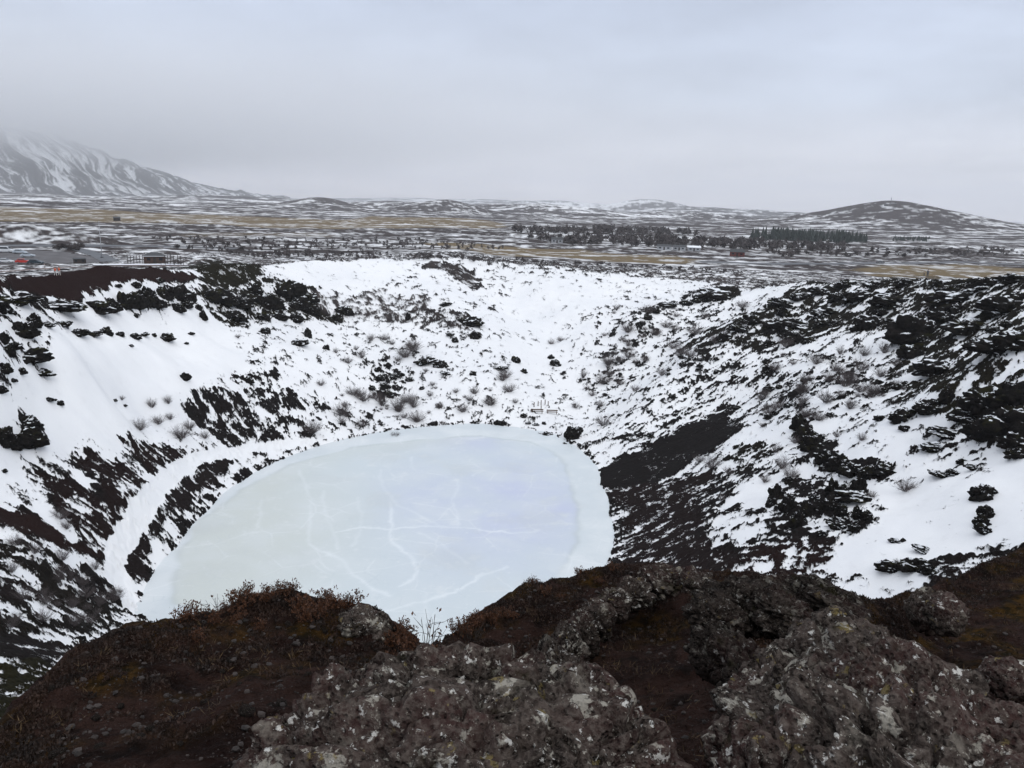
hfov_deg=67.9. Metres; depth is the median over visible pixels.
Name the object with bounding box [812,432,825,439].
lava boulder
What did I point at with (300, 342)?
lava boulder
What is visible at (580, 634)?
rock spine
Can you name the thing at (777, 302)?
lava boulder
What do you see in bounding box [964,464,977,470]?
lava boulder
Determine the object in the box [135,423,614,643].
lake ice
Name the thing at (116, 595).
bare shrub
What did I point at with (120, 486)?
ground
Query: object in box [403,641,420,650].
dwarf shrub
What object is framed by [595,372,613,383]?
bare shrub
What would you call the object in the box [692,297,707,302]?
lava boulder
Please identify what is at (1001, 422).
lava boulder
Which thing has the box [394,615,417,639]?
dwarf shrub
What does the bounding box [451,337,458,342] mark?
lava boulder
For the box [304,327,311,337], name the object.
lava boulder
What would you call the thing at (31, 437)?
lava boulder
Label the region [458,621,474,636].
dwarf shrub
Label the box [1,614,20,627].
bare shrub
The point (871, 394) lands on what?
bare shrub
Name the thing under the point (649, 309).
bare shrub
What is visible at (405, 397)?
bare shrub
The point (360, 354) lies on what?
bare shrub
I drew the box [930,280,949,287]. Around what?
lava boulder
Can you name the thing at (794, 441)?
bare shrub
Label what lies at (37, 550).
bare shrub
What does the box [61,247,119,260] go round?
access road
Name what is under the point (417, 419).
bare shrub
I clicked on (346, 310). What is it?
lava boulder
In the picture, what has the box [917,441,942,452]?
lava boulder
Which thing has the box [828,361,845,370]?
bare shrub
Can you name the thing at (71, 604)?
bare shrub
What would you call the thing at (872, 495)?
bare shrub
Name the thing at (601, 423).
bare shrub
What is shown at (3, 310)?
lava boulder
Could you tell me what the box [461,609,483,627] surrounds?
dwarf shrub
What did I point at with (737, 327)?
lava boulder
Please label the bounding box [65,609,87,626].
bare shrub
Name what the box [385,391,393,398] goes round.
lava boulder
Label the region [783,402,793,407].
lava boulder
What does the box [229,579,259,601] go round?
dwarf shrub
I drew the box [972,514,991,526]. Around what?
lava boulder
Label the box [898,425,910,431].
lava boulder
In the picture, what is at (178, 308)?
lava boulder
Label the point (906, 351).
lava boulder
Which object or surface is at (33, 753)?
heath cover
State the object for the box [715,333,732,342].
lava boulder
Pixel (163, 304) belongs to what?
lava boulder
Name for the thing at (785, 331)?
lava boulder
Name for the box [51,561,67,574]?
bare shrub
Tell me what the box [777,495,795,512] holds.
lava boulder
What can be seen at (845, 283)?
lava boulder
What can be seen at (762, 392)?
bare shrub
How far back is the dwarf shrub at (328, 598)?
8.11 m
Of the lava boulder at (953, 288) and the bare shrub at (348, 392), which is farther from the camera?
the bare shrub at (348, 392)
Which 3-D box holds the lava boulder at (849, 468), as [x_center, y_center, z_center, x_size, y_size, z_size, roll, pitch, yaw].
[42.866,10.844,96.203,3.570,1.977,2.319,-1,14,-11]
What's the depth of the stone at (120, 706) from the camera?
6.03 m
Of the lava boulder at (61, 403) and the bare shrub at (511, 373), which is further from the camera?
the bare shrub at (511, 373)
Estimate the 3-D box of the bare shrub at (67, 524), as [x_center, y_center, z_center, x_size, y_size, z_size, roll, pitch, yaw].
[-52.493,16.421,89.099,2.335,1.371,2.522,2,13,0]
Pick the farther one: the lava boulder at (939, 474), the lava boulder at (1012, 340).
the lava boulder at (1012, 340)
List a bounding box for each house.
[551,237,562,242]
[657,244,671,250]
[673,245,685,250]
[688,245,700,250]
[730,249,744,255]
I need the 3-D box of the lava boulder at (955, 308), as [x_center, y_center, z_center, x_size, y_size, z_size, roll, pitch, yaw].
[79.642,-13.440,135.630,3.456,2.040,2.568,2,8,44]
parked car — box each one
[0,258,14,262]
[12,249,26,253]
[15,259,28,263]
[20,253,35,256]
[27,259,44,263]
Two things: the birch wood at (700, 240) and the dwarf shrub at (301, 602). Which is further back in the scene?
the birch wood at (700, 240)
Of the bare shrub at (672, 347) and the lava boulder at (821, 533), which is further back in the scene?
the bare shrub at (672, 347)
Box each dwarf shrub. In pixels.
[168,599,204,622]
[189,625,206,642]
[195,594,239,614]
[203,608,223,624]
[215,600,235,615]
[223,589,260,609]
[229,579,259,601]
[229,607,247,624]
[253,617,267,631]
[256,582,275,601]
[268,579,285,594]
[281,578,299,595]
[285,588,313,613]
[291,600,315,622]
[304,596,331,621]
[313,585,337,600]
[321,591,335,608]
[330,596,352,610]
[333,589,368,608]
[382,630,399,646]
[385,646,403,655]
[391,607,454,654]
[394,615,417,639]
[395,626,419,650]
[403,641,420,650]
[445,616,490,643]
[448,617,465,634]
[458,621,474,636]
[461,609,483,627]
[473,607,494,626]
[486,608,504,626]
[493,605,517,619]
[524,575,538,582]
[539,584,553,595]
[573,565,586,576]
[593,575,605,583]
[606,561,619,569]
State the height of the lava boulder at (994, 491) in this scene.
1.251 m
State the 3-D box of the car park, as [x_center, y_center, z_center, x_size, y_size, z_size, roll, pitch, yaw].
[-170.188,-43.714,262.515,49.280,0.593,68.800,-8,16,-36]
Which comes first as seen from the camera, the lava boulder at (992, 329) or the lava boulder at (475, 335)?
the lava boulder at (992, 329)
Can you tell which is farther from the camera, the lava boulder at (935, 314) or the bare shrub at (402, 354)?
the bare shrub at (402, 354)
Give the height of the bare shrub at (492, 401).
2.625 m
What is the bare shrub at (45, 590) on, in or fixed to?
on the ground at (120, 486)
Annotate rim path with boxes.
[0,265,167,271]
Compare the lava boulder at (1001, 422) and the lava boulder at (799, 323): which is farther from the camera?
the lava boulder at (799, 323)
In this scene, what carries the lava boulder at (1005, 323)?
on the ground at (120, 486)
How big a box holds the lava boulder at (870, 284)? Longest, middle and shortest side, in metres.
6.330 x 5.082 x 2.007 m
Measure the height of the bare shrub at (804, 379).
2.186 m
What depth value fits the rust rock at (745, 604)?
7.50 m
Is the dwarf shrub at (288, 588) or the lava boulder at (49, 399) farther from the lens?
the lava boulder at (49, 399)
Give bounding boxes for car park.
[0,250,107,264]
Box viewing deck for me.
[92,262,184,266]
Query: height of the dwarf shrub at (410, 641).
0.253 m
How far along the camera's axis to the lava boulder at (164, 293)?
170.10 m
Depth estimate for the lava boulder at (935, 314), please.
137.36 m
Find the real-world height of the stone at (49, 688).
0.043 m
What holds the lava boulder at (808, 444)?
on the ground at (120, 486)
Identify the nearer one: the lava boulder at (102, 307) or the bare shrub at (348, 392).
the lava boulder at (102, 307)
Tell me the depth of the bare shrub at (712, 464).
121.96 m
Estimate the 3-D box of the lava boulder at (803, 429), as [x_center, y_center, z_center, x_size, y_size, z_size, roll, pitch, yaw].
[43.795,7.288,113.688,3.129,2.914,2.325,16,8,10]
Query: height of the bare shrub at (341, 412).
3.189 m
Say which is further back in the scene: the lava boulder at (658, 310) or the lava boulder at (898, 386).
the lava boulder at (658, 310)
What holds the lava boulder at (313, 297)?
on the ground at (120, 486)
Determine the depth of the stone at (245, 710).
5.56 m
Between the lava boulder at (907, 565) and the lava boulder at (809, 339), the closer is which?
the lava boulder at (907, 565)
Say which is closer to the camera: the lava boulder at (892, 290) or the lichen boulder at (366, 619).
the lichen boulder at (366, 619)
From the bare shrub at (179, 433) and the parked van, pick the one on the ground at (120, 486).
the bare shrub at (179, 433)
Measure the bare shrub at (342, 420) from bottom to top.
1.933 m
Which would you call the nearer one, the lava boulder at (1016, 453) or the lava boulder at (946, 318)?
the lava boulder at (1016, 453)
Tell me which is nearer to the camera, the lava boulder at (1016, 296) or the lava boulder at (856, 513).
the lava boulder at (856, 513)
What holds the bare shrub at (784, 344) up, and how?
on the ground at (120, 486)
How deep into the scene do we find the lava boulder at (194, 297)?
180.50 m
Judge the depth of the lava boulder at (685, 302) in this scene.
241.88 m
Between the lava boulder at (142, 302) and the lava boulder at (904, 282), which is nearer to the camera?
the lava boulder at (142, 302)
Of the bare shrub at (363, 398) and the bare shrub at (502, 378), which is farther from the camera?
the bare shrub at (502, 378)
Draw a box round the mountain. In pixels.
[0,127,289,198]
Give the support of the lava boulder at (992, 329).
on the ground at (120, 486)
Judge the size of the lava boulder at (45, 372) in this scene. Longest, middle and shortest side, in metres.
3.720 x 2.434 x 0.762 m
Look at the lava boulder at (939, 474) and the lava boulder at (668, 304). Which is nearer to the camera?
the lava boulder at (939, 474)
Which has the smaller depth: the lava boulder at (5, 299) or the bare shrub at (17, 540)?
the bare shrub at (17, 540)
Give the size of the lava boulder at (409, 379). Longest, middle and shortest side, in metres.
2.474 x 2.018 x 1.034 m
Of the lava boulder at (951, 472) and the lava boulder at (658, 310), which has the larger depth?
the lava boulder at (658, 310)
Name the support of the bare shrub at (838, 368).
on the ground at (120, 486)
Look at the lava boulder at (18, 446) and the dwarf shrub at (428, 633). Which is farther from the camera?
the lava boulder at (18, 446)
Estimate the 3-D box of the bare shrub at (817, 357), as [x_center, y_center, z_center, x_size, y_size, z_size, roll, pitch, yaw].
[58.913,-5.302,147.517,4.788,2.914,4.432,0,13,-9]
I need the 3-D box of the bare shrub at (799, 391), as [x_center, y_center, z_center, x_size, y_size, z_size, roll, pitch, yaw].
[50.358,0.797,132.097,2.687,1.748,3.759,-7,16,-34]
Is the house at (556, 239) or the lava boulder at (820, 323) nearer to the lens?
the lava boulder at (820, 323)
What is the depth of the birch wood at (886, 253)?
532.98 m
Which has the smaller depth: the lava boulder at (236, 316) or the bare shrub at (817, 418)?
the bare shrub at (817, 418)
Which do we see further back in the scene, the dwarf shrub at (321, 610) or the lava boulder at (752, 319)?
the lava boulder at (752, 319)
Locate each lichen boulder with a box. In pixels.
[234,640,692,767]
[336,604,392,643]
[597,562,712,623]
[700,605,1023,767]
[903,586,970,637]
[977,655,1023,702]
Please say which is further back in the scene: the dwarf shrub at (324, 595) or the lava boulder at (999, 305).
the lava boulder at (999, 305)
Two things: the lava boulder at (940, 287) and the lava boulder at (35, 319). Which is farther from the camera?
the lava boulder at (940, 287)
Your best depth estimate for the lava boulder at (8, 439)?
91.95 m
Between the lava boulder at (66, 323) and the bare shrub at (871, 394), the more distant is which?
the lava boulder at (66, 323)
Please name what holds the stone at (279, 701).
on the ground at (120, 486)
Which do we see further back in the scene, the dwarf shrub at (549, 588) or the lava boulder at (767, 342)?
the lava boulder at (767, 342)
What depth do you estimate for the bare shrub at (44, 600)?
67.96 m
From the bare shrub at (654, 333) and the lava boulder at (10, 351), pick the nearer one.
the lava boulder at (10, 351)
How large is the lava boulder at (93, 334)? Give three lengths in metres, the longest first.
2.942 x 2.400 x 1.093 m
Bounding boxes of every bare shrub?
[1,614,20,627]
[4,532,25,545]
[5,560,24,572]
[9,585,33,601]
[10,611,25,621]
[23,538,47,553]
[33,605,58,621]
[34,591,54,606]
[37,587,48,593]
[50,505,73,519]
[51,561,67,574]
[52,571,67,581]
[54,547,72,560]
[58,519,73,529]
[63,595,81,608]
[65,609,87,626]
[67,567,77,575]
[74,571,90,585]
[76,584,96,600]
[84,613,96,622]
[90,560,100,569]
[91,592,112,603]
[104,586,125,602]
[131,418,151,430]
[146,396,156,407]
[149,414,166,424]
[163,396,171,403]
[166,423,193,438]
[181,418,197,427]
[198,430,210,438]
[299,420,322,433]
[330,399,353,415]
[336,416,347,422]
[342,355,354,363]
[344,385,359,395]
[351,388,373,401]
[352,418,369,427]
[356,349,366,357]
[367,333,377,340]
[370,389,381,399]
[375,393,387,406]
[379,333,392,339]
[388,397,407,410]
[396,344,416,357]
[397,394,414,402]
[403,340,423,351]
[403,391,420,403]
[406,409,427,421]
[408,398,418,407]
[456,402,471,411]
[468,385,479,393]
[482,396,498,405]
[493,373,509,380]
[496,369,514,377]
[501,381,517,391]
[579,368,586,377]
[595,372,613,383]
[595,415,614,425]
[600,356,614,363]
[604,368,615,375]
[613,355,625,361]
[619,349,635,357]
[620,320,638,332]
[623,339,633,345]
[630,384,640,391]
[643,304,656,312]
[649,327,663,334]
[655,367,668,375]
[660,321,672,327]
[664,338,681,348]
[673,343,687,353]
[683,349,696,356]
[684,323,704,333]
[693,454,707,461]
[701,453,722,467]
[724,465,733,474]
[736,300,750,307]
[754,390,768,399]
[759,403,779,413]
[760,386,772,394]
[760,473,770,482]
[765,360,782,370]
[769,441,784,452]
[774,399,783,407]
[774,454,792,468]
[776,335,795,346]
[781,462,800,477]
[788,434,799,443]
[792,381,812,390]
[794,386,811,392]
[795,408,811,417]
[796,393,811,403]
[798,373,811,381]
[799,405,815,414]
[806,352,828,363]
[808,409,826,420]
[815,388,839,402]
[822,371,839,381]
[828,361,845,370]
[833,364,845,372]
[834,370,861,386]
[834,390,847,395]
[835,344,845,354]
[840,367,860,379]
[843,397,861,409]
[850,382,867,392]
[851,355,870,370]
[854,432,866,440]
[857,345,870,355]
[860,386,881,397]
[863,380,882,394]
[866,490,876,497]
[871,366,888,376]
[877,342,890,352]
[891,358,900,365]
[893,477,919,493]
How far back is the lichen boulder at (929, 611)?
8.29 m
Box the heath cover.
[0,547,1023,767]
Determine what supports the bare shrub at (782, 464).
on the ground at (120, 486)
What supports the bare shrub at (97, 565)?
on the ground at (120, 486)
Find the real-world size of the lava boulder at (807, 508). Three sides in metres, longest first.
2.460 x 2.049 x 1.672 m
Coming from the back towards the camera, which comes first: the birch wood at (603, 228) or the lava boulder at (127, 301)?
the birch wood at (603, 228)
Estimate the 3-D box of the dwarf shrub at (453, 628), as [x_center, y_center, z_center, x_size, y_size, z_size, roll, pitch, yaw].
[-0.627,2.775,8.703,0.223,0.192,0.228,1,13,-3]
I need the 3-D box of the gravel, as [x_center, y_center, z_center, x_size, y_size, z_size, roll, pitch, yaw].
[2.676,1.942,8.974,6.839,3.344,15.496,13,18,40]
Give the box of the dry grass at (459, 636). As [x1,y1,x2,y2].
[7,559,1019,767]
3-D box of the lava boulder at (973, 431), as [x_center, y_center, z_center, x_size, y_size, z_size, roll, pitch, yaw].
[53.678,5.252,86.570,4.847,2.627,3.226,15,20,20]
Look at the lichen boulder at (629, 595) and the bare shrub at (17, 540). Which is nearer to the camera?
the lichen boulder at (629, 595)
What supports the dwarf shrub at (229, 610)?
on the ground at (120, 486)
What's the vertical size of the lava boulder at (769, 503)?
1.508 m
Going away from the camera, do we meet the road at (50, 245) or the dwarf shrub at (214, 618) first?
the dwarf shrub at (214, 618)
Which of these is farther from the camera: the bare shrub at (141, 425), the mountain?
the mountain
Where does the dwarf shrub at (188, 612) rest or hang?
on the ground at (120, 486)
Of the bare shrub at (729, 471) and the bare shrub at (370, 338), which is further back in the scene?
the bare shrub at (370, 338)
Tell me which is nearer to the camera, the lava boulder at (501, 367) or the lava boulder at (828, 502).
the lava boulder at (828, 502)
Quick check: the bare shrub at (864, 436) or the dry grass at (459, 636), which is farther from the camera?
the bare shrub at (864, 436)
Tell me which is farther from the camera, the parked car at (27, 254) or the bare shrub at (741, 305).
the parked car at (27, 254)
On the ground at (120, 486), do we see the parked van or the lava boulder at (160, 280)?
the lava boulder at (160, 280)
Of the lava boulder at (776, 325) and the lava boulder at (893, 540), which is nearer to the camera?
the lava boulder at (893, 540)
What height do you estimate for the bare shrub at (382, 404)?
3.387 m
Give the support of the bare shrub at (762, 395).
on the ground at (120, 486)
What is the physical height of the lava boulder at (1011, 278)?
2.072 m
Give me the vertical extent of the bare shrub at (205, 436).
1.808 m
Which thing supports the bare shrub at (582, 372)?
on the ground at (120, 486)
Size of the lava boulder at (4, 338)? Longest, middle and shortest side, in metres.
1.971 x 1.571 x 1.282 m
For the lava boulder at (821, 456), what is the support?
on the ground at (120, 486)
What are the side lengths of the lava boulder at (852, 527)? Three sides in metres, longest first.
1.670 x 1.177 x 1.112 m
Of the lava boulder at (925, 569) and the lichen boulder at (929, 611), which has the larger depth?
the lava boulder at (925, 569)
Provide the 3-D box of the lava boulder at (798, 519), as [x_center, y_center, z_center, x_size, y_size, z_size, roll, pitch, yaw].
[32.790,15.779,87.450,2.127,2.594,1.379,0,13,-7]
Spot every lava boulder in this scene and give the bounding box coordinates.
[0,294,13,304]
[0,304,6,314]
[0,331,9,344]
[0,363,13,373]
[0,385,8,393]
[0,425,16,448]
[4,344,15,357]
[9,341,22,349]
[11,290,45,305]
[11,321,41,338]
[11,436,22,450]
[15,426,49,448]
[18,367,27,374]
[20,414,40,426]
[22,347,54,363]
[26,312,43,327]
[38,368,56,376]
[43,321,56,327]
[46,296,87,312]
[46,397,56,401]
[57,400,64,405]
[58,320,72,326]
[71,328,91,336]
[86,300,117,314]
[90,331,103,337]
[100,326,113,336]
[107,297,123,313]
[115,331,125,336]
[117,291,135,309]
[130,333,141,339]
[131,281,141,288]
[132,292,149,309]
[136,286,159,307]
[156,277,165,282]
[156,285,174,300]
[159,299,167,308]
[160,333,176,341]
[172,284,192,301]
[172,303,186,312]
[180,372,191,380]
[183,299,193,308]
[191,292,196,301]
[195,304,202,310]
[199,310,207,320]
[203,289,229,302]
[215,287,229,293]
[222,292,239,307]
[225,310,247,321]
[234,293,254,309]
[243,376,254,383]
[247,284,263,294]
[252,294,285,310]
[257,312,270,320]
[258,327,270,333]
[271,309,287,320]
[276,279,307,301]
[289,296,311,310]
[290,312,303,322]
[291,339,308,346]
[302,305,320,316]
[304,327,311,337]
[306,292,319,302]
[322,344,329,350]
[331,313,342,322]
[334,306,353,315]
[374,367,382,371]
[376,375,385,380]
[380,383,390,388]
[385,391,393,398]
[389,373,399,378]
[405,312,410,320]
[405,377,414,381]
[413,356,437,365]
[432,359,448,367]
[439,302,452,306]
[440,371,450,374]
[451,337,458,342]
[457,316,484,326]
[469,332,481,339]
[494,366,508,369]
[511,356,520,362]
[539,431,552,435]
[550,359,561,366]
[564,426,581,439]
[643,314,652,319]
[652,307,661,313]
[662,302,676,307]
[679,300,692,305]
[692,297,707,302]
[695,287,734,301]
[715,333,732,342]
[729,322,748,331]
[732,405,741,410]
[738,319,748,325]
[740,314,761,324]
[761,318,796,333]
[762,358,771,363]
[762,386,773,391]
[763,339,774,345]
[763,413,772,419]
[765,498,776,507]
[767,297,793,307]
[767,483,783,499]
[776,307,790,316]
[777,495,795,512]
[779,327,795,336]
[783,317,809,329]
[783,331,803,342]
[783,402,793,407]
[784,476,793,485]
[787,510,807,528]
[789,292,809,300]
[789,413,806,430]
[793,422,813,440]
[797,500,815,516]
[799,435,824,452]
[800,336,815,344]
[805,286,829,295]
[808,494,819,500]
[810,306,836,316]
[812,318,827,328]
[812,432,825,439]
[812,449,831,464]
[816,494,841,512]
[817,530,827,536]
[824,477,841,496]
[825,452,848,471]
[825,517,846,530]
[826,292,841,303]
[826,412,833,416]
[827,320,838,325]
[829,490,872,502]
[833,279,856,288]
[834,504,847,515]
[836,460,861,478]
[838,290,870,302]
[838,482,846,488]
[846,523,859,531]
[849,314,884,331]
[849,478,867,490]
[850,505,861,519]
[855,464,874,479]
[861,509,872,519]
[862,280,882,288]
[866,292,907,305]
[872,415,884,421]
[872,463,896,475]
[873,308,888,316]
[873,379,883,384]
[874,559,899,573]
[880,387,888,392]
[882,302,898,309]
[882,314,937,344]
[883,318,893,321]
[884,287,902,295]
[887,406,916,424]
[887,538,899,542]
[890,383,904,389]
[894,278,913,286]
[895,343,926,358]
[895,557,929,572]
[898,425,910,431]
[911,359,949,376]
[911,398,940,414]
[911,543,929,554]
[916,336,928,341]
[916,563,939,575]
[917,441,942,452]
[919,307,946,323]
[924,289,972,308]
[926,425,957,440]
[927,469,947,477]
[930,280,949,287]
[933,284,947,291]
[936,385,955,404]
[938,317,988,335]
[940,314,954,322]
[942,286,960,291]
[945,409,977,423]
[945,468,959,476]
[948,303,966,313]
[955,278,972,287]
[955,458,964,463]
[956,385,1007,416]
[958,419,996,442]
[961,339,1006,354]
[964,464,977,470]
[966,277,994,289]
[967,337,981,341]
[967,483,993,501]
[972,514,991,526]
[972,522,992,534]
[973,295,1023,315]
[975,504,994,518]
[976,407,1023,437]
[985,326,999,333]
[987,484,997,494]
[991,329,1023,350]
[992,273,1023,283]
[993,381,1023,405]
[993,432,1023,448]
[1000,320,1011,327]
[1003,447,1023,458]
[1009,291,1023,300]
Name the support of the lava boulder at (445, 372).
on the ground at (120, 486)
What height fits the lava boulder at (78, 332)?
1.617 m
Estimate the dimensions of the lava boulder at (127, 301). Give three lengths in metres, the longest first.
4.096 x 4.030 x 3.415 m
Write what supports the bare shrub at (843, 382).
on the ground at (120, 486)
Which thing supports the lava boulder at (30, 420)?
on the ground at (120, 486)
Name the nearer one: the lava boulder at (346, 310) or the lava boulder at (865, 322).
the lava boulder at (865, 322)
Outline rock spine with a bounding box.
[531,597,617,666]
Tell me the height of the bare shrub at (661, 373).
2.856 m
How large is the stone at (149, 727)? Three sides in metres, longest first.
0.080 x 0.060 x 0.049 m
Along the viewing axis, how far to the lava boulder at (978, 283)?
138.66 m
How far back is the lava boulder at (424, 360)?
196.49 m
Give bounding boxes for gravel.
[0,552,1023,767]
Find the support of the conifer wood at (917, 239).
on the ground at (120, 486)
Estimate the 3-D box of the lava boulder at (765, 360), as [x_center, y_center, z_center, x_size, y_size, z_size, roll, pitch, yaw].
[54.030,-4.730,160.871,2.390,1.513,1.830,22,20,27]
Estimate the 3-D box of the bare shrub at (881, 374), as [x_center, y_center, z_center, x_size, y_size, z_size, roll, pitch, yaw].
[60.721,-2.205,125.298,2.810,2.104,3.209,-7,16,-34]
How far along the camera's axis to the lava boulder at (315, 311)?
214.54 m
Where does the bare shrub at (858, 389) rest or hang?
on the ground at (120, 486)
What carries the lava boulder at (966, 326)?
on the ground at (120, 486)
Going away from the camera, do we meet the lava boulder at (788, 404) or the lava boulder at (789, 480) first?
the lava boulder at (789, 480)
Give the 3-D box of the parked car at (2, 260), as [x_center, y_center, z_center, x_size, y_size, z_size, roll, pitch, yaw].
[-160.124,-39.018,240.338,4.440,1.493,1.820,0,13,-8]
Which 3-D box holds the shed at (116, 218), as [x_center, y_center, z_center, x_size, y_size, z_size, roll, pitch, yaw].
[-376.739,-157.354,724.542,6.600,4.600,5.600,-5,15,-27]
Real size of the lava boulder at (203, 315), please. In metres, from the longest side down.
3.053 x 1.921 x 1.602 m
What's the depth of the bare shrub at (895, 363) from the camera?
127.45 m
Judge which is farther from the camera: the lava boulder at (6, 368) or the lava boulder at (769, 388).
the lava boulder at (769, 388)
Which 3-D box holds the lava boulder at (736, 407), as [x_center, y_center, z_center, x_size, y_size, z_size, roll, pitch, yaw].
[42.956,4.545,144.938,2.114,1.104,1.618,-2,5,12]
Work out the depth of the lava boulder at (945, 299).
140.57 m
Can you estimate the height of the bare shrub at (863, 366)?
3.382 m
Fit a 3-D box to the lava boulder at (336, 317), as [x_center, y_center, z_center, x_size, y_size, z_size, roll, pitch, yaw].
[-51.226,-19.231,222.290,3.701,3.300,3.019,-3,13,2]
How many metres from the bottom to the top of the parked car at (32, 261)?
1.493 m
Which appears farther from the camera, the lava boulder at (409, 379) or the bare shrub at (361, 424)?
the lava boulder at (409, 379)
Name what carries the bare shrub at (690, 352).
on the ground at (120, 486)
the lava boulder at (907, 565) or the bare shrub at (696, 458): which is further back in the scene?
the bare shrub at (696, 458)
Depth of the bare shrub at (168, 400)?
135.33 m
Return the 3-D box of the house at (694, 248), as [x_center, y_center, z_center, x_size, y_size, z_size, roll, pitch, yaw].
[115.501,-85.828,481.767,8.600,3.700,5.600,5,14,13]
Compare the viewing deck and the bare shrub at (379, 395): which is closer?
the bare shrub at (379, 395)
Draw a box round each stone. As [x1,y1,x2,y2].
[47,684,55,691]
[47,747,67,758]
[91,714,99,720]
[117,703,123,709]
[145,724,154,731]
[200,698,209,704]
[238,704,255,716]
[276,698,287,706]
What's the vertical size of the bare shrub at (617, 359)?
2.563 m
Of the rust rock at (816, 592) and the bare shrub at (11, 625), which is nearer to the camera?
the rust rock at (816, 592)
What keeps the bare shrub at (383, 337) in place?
on the ground at (120, 486)
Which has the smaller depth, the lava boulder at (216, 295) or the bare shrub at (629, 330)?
the lava boulder at (216, 295)
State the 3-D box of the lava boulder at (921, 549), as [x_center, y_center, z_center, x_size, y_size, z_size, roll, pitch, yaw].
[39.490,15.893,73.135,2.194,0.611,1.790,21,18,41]
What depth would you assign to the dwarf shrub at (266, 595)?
8.00 m
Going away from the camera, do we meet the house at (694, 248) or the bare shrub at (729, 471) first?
the bare shrub at (729, 471)
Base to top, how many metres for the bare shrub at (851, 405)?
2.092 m
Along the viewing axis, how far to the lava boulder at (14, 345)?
102.71 m
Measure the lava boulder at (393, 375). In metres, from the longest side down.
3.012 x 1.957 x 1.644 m
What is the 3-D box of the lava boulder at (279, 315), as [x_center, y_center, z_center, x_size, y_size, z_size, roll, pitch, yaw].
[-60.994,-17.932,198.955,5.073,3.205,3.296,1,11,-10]
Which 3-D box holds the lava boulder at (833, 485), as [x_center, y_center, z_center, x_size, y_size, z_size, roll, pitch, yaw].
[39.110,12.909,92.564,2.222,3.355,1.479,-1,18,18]
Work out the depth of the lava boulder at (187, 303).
174.90 m
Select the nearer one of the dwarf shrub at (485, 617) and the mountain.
the dwarf shrub at (485, 617)
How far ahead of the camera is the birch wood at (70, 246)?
301.54 m
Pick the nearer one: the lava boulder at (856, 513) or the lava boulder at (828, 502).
the lava boulder at (856, 513)
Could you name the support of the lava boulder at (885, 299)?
on the ground at (120, 486)
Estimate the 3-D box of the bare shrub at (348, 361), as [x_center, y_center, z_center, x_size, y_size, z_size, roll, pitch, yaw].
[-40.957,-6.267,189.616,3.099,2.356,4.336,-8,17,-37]
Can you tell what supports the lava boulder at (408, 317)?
on the ground at (120, 486)
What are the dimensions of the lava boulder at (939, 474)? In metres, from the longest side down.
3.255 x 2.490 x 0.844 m
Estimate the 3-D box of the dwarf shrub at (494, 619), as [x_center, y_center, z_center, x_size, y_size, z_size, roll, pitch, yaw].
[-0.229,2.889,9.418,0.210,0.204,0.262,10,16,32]
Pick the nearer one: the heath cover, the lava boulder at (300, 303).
the heath cover
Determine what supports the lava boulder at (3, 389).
on the ground at (120, 486)
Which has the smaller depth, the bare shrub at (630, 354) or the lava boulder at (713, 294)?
the bare shrub at (630, 354)
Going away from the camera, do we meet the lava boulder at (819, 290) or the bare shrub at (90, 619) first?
the bare shrub at (90, 619)
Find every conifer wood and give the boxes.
[751,226,867,242]
[893,235,929,241]
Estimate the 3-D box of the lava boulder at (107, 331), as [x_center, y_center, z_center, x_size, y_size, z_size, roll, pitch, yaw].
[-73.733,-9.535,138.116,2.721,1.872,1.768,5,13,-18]
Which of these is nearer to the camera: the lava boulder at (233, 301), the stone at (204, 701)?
the stone at (204, 701)
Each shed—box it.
[72,258,86,263]
[113,216,119,220]
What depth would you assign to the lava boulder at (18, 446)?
93.41 m
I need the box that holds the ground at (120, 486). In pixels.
[0,192,1023,767]
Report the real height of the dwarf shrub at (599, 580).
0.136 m
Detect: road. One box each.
[0,244,237,248]
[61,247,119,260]
[699,261,1023,264]
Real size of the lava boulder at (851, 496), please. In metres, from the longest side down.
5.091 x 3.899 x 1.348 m
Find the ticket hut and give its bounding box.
[143,252,165,263]
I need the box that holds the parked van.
[0,246,13,252]
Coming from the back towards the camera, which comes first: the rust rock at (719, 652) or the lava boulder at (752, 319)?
the lava boulder at (752, 319)
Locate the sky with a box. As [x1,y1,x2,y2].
[0,0,1023,222]
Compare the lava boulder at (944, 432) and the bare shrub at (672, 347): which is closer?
the lava boulder at (944, 432)
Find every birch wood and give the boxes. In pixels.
[51,242,84,249]
[152,234,503,250]
[217,247,742,273]
[511,222,698,234]
[527,230,850,250]
[765,246,1022,256]
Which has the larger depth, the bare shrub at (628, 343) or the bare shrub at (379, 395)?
the bare shrub at (628, 343)
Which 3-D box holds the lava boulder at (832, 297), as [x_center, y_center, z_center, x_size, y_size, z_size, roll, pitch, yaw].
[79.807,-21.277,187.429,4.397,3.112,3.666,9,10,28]
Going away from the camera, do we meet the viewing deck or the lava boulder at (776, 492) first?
the lava boulder at (776, 492)
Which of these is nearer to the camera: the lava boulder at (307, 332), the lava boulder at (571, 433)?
the lava boulder at (571, 433)
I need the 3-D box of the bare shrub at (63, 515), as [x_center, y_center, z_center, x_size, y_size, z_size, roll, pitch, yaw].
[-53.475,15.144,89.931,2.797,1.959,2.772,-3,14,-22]
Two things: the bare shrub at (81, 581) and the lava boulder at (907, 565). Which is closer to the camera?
the lava boulder at (907, 565)
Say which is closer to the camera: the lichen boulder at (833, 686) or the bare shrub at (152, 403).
the lichen boulder at (833, 686)
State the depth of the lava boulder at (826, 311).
181.12 m
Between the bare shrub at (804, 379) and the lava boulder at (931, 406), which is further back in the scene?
the bare shrub at (804, 379)
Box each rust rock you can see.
[681,573,812,638]
[683,620,757,687]
[759,571,872,621]
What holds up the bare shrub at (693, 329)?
on the ground at (120, 486)

